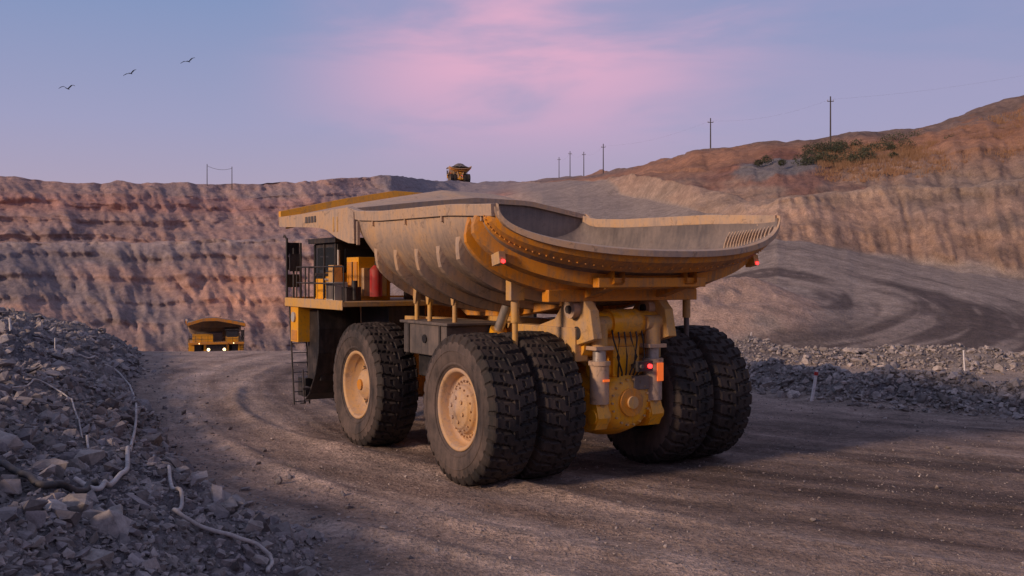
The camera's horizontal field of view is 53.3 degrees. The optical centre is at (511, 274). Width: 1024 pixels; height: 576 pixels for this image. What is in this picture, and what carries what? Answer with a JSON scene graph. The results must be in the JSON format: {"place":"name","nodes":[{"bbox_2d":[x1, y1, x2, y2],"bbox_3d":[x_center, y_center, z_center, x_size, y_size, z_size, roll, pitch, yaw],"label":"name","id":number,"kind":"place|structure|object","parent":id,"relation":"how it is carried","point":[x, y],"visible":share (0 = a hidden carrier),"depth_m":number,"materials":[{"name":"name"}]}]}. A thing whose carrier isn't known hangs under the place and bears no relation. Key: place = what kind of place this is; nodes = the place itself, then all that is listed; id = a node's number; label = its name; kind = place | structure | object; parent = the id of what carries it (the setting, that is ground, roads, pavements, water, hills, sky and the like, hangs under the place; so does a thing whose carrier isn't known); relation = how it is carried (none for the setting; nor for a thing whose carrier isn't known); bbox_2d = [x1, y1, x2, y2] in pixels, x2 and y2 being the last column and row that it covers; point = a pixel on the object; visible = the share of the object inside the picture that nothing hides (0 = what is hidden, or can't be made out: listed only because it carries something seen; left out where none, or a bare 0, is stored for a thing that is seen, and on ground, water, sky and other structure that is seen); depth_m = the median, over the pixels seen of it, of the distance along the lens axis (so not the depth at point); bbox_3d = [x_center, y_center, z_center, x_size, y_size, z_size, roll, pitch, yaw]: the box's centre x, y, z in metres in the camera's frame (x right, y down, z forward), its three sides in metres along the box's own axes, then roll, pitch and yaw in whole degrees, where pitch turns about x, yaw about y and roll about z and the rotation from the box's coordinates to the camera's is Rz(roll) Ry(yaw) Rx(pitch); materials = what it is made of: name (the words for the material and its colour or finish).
{"place":"outdoors","nodes":[
{"label":"outdoors","id":0,"kind":"place"},
{"bbox_2d":[0,95,1023,575],"bbox_3d":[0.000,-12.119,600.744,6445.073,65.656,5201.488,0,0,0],"label":"ground terrain","id":1,"kind":"structure","parent":0,"point":[908,257],"depth_m":52.20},
{"bbox_2d":[185,317,245,351],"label":"haul truck","id":2,"kind":"object","parent":1,"relation":"on","point":[214,334],"visible":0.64,"depth_m":161.52,"materials":[{"name":"metal"}]},
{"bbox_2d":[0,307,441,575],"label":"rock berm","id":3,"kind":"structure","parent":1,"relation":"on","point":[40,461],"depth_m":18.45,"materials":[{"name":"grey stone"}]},
{"bbox_2d":[8,318,11,330],"bbox_3d":[-22.344,2.473,45.500,0.208,1.060,0.120,0,0,0],"label":"marker stake","id":4,"kind":"object","parent":3,"relation":"on","point":[10,326],"visible":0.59,"depth_m":45.46,"materials":[{"name":"white paint"}]},
{"bbox_2d":[0,460,98,493],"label":"drain pipe","id":5,"kind":"object","parent":3,"relation":"on","point":[33,479],"visible":0.96,"depth_m":15.09,"materials":[{"name":"black plastic"}]},
{"bbox_2d":[12,378,104,449],"bbox_3d":[-11.528,3.473,25.084,1.856,0.871,12.449,0,0,-27],"label":"water hose","id":6,"kind":"object","parent":3,"relation":"on","point":[81,434],"visible":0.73,"depth_m":28.48,"materials":[{"name":"grey rubber"}]},
{"bbox_2d":[73,354,137,491],"bbox_3d":[-12.803,4.152,32.810,2.215,1.851,35.676,0,0,-23],"label":"water hose","id":7,"kind":"object","parent":3,"relation":"on","point":[105,482],"visible":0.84,"depth_m":18.70,"materials":[{"name":"grey rubber"}]},
{"bbox_2d":[0,318,293,575],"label":"boulders","id":8,"kind":"object","parent":3,"relation":"on","point":[114,521],"visible":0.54,"depth_m":18.09,"materials":[{"name":"grey stone"}]},
{"bbox_2d":[152,454,273,572],"bbox_3d":[-7.070,4.200,20.829,1.510,1.192,10.914,0,0,-29],"label":"water hose","id":9,"kind":"object","parent":3,"relation":"on","point":[177,511],"visible":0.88,"depth_m":16.59,"materials":[{"name":"grey rubber"}]},
{"bbox_2d":[446,163,471,181],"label":"haul truck","id":10,"kind":"object","parent":1,"relation":"on","point":[458,171],"visible":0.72,"depth_m":422.78,"materials":[{"name":"metal"}]},
{"bbox_2d":[279,190,780,485],"bbox_3d":[-0.326,1.067,31.300,9.237,8.315,16.007,0,0,-32],"label":"haul truck","id":11,"kind":"object","parent":1,"relation":"on","point":[482,359],"visible":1,"depth_m":26.85,"materials":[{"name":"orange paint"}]},
{"bbox_2d":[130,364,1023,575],"bbox_3d":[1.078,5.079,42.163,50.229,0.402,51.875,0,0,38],"label":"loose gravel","id":12,"kind":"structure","parent":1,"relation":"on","point":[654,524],"depth_m":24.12,"materials":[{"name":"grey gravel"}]},
{"bbox_2d":[708,118,712,147],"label":"utility pole","id":13,"kind":"object","parent":1,"relation":"on","point":[710,122],"visible":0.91,"depth_m":199.89,"materials":[{"name":"brown wood"}]},
{"bbox_2d":[810,370,818,400],"bbox_3d":[12.310,4.607,41.600,0.368,1.421,0.172,0,0,0],"label":"marker stake","id":14,"kind":"object","parent":1,"relation":"on","point":[816,372],"visible":0.8,"depth_m":41.55,"materials":[{"name":"white paint"}]},
{"bbox_2d":[827,96,833,141],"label":"utility pole","id":15,"kind":"object","parent":1,"relation":"on","point":[830,101],"visible":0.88,"depth_m":174.89,"materials":[{"name":"brown wood"}]},
{"bbox_2d":[753,130,953,166],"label":"shrubs","id":16,"kind":"object","parent":1,"relation":"on","point":[836,147],"visible":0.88,"depth_m":161.11,"materials":[{"name":"green plant"}]},
{"bbox_2d":[733,336,1023,419],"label":"gravel windrow","id":17,"kind":"object","parent":1,"relation":"on","point":[796,388],"visible":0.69,"depth_m":42.59,"materials":[{"name":"grey gravel"}]},
{"bbox_2d":[810,108,1023,181],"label":"dry grass","id":18,"kind":"structure","parent":1,"relation":"on","point":[904,151],"depth_m":152.46,"materials":[{"name":"brown plant"}]},
{"bbox_2d":[963,350,965,370],"bbox_3d":[23.265,4.602,52.500,0.170,1.405,0.100,0,0,0],"label":"marker stake","id":19,"kind":"object","parent":1,"relation":"on","point":[964,360],"visible":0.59,"depth_m":52.47,"materials":[{"name":"white paint"}]},
{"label":"utility pole","id":20,"kind":"object","parent":1,"relation":"on","visible":0},
{"bbox_2d":[208,76,1017,169],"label":"overhead wires","id":21,"kind":"object","parent":20,"relation":"attached to","point":[681,131],"visible":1,"depth_m":185.63,"materials":[{"name":"brown metal"}]},
{"bbox_2d":[0,0,1023,184],"label":"sky","id":22,"kind":"structure","parent":0,"point":[270,91],"materials":[{"name":"blue"}]}
]}

